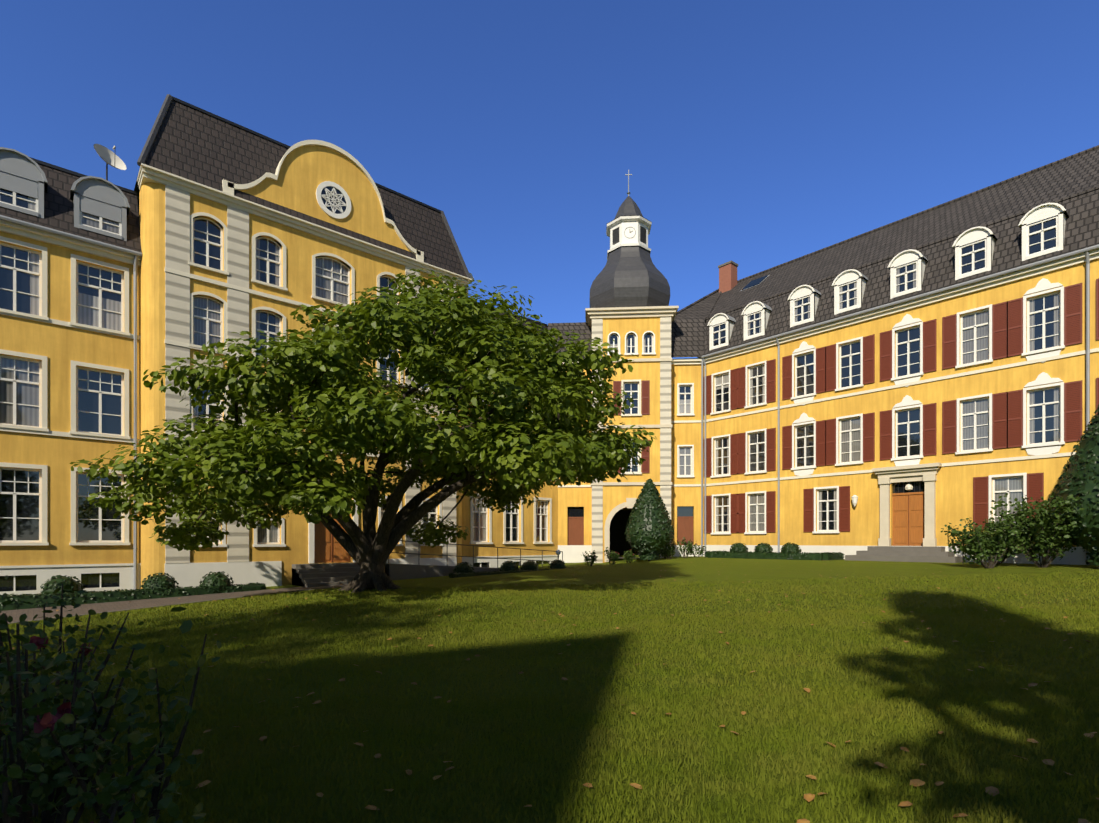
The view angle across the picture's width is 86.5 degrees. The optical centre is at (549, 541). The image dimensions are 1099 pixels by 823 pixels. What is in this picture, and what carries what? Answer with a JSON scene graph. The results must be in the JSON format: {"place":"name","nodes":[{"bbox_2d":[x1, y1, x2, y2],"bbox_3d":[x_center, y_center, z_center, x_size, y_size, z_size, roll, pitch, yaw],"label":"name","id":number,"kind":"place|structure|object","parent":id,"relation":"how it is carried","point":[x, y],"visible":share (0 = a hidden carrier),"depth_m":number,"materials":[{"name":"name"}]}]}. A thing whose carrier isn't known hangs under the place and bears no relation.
{"place":"outdoors","nodes":[
{"label":"outdoors","id":0,"kind":"place"},
{"bbox_2d":[0,215,557,595],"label":"wing walls","id":1,"kind":"structure","parent":0,"point":[60,343],"depth_m":18.51,"materials":[{"name":"yellow paint"}]},
{"bbox_2d":[0,236,552,591],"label":"wing windows","id":2,"kind":"structure","parent":1,"relation":"in","point":[100,398],"depth_m":18.74,"materials":[{"name":"white wood"}]},
{"bbox_2d":[0,157,562,364],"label":"wing roof","id":3,"kind":"structure","parent":1,"relation":"on","point":[58,208],"depth_m":18.78,"materials":[{"name":"black tile"}]},
{"bbox_2d":[0,147,129,240],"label":"dormer windows","id":4,"kind":"structure","parent":3,"relation":"on","point":[21,194],"depth_m":18.50,"materials":[{"name":"grey metal"}]},
{"bbox_2d":[94,144,126,180],"bbox_3d":[-15.638,-13.029,20.794,0.979,2.205,0.635,0,0,-86],"label":"satellite dish","id":5,"kind":"object","parent":3,"relation":"attached to","point":[108,156],"visible":0.96,"depth_m":20.97,"materials":[{"name":"metal"}]},
{"bbox_2d":[137,140,471,588],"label":"risalit walls","id":6,"kind":"structure","parent":0,"point":[171,279],"depth_m":21.15,"materials":[{"name":"yellow paint"}]},
{"bbox_2d":[134,94,470,280],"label":"roof","id":7,"kind":"structure","parent":6,"relation":"on","point":[188,141],"depth_m":21.45,"materials":[{"name":"black tile"}]},
{"bbox_2d":[188,181,442,562],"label":"windows","id":8,"kind":"structure","parent":6,"relation":"in","point":[331,280],"depth_m":21.87,"materials":[{"name":"glass"}]},
{"bbox_2d":[0,0,1098,358],"label":"sky","id":9,"kind":"structure","parent":0,"point":[757,135],"materials":[{"name":"blue"}]},
{"bbox_2d":[0,555,1098,822],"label":"ground","id":10,"kind":"structure","parent":0,"point":[689,569],"depth_m":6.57,"materials":[{"name":"green plant"}]},
{"bbox_2d":[0,575,220,822],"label":"rose","id":11,"kind":"object","parent":10,"relation":"on","point":[54,736],"visible":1,"depth_m":3.04,"materials":[{"name":"green plant"}]},
{"bbox_2d":[70,269,657,592],"bbox_3d":[-4.429,-3.106,16.916,14.338,9.271,13.498,0,0,-8],"label":"courtyard tree","id":12,"kind":"object","parent":10,"relation":"on","point":[520,364],"depth_m":12.99,"materials":[{"name":"green plant"}]},
{"bbox_2d":[0,542,843,610],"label":"hedges","id":13,"kind":"object","parent":10,"relation":"on","point":[155,585],"visible":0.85,"depth_m":19.22,"materials":[{"name":"green plant"}]},
{"bbox_2d":[0,557,844,624],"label":"paths","id":14,"kind":"structure","parent":10,"relation":"on","point":[84,609],"depth_m":16.87,"materials":[{"name":"stone"}]},
{"bbox_2d":[292,540,562,586],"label":"entrance steps","id":15,"kind":"structure","parent":10,"relation":"on","point":[317,575],"depth_m":23.02,"materials":[{"name":"stone"}]},
{"bbox_2d":[12,557,1098,822],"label":"fallen leaves","id":16,"kind":"object","parent":10,"relation":"on","point":[806,797],"visible":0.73,"depth_m":4.20,"materials":[{"name":"brown plant"}]},
{"bbox_2d":[558,358,703,562],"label":"connector walls","id":17,"kind":"structure","parent":10,"relation":"on","point":[687,430],"depth_m":31.73,"materials":[{"name":"yellow paint"}]},
{"bbox_2d":[568,383,694,544],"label":"windows and doors","id":18,"kind":"structure","parent":17,"relation":"in","point":[685,455],"depth_m":31.86,"materials":[{"name":"white wood"}]},
{"bbox_2d":[585,306,678,562],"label":"tower walls","id":19,"kind":"structure","parent":10,"relation":"on","point":[613,501],"depth_m":31.08,"materials":[{"name":"yellow paint"}]},
{"bbox_2d":[548,319,705,358],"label":"roof","id":20,"kind":"structure","parent":19,"relation":"attached to","point":[687,338],"depth_m":32.12,"materials":[{"name":"tile"}]},
{"bbox_2d":[590,170,669,307],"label":"tower dome","id":21,"kind":"structure","parent":19,"relation":"on","point":[630,274],"depth_m":31.92,"materials":[{"name":"grey metal"}]},
{"bbox_2d":[607,331,655,473],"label":"tower windows","id":22,"kind":"structure","parent":19,"relation":"in","point":[628,387],"depth_m":31.14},
{"bbox_2d":[624,478,674,560],"bbox_3d":[4.945,-1.028,28.941,2.474,4.211,2.506,0,0,-41],"label":"topiary shrub","id":23,"kind":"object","parent":10,"relation":"on","point":[649,533],"depth_m":28.27,"materials":[{"name":"green plant"}]},
{"bbox_2d":[582,489,1083,568],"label":"shrubs","id":24,"kind":"object","parent":10,"relation":"on","point":[1006,538],"visible":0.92,"depth_m":19.05,"materials":[{"name":"green plant"}]},
{"bbox_2d":[845,495,964,562],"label":"entrance steps","id":25,"kind":"structure","parent":10,"relation":"on","point":[909,554],"depth_m":23.47,"materials":[{"name":"grey stone"}]},
{"bbox_2d":[1050,404,1098,565],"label":"topiary","id":26,"kind":"object","parent":10,"relation":"on","point":[1080,475],"visible":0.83,"depth_m":17.66,"materials":[{"name":"green plant"}]},
{"bbox_2d":[700,244,1098,564],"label":"wing walls","id":27,"kind":"structure","parent":0,"point":[956,474],"depth_m":24.32,"materials":[{"name":"yellow paint"}]},
{"bbox_2d":[674,145,1098,357],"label":"wing roof","id":28,"kind":"structure","parent":27,"relation":"on","point":[1001,209],"depth_m":25.42,"materials":[{"name":"grey tile"}]},
{"bbox_2d":[718,260,768,292],"bbox_3d":[11.448,-15.761,34.869,1.810,2.670,3.330,0,0,-41],"label":"chimney","id":29,"kind":"object","parent":28,"relation":"on","point":[727,276],"visible":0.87,"depth_m":35.74,"materials":[{"name":"red brick"}]},
{"bbox_2d":[707,203,1068,350],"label":"dormer windows","id":30,"kind":"structure","parent":28,"relation":"attached to","point":[1042,237],"depth_m":24.06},
{"bbox_2d":[710,278,1064,546],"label":"wing windows","id":31,"kind":"structure","parent":27,"relation":"in","point":[913,513],"depth_m":24.26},
{"bbox_2d":[706,278,1098,532],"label":"window shutters","id":32,"kind":"object","parent":27,"relation":"attached to","point":[1007,341],"visible":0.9,"depth_m":23.71,"materials":[{"name":"red wood"}]}
]}

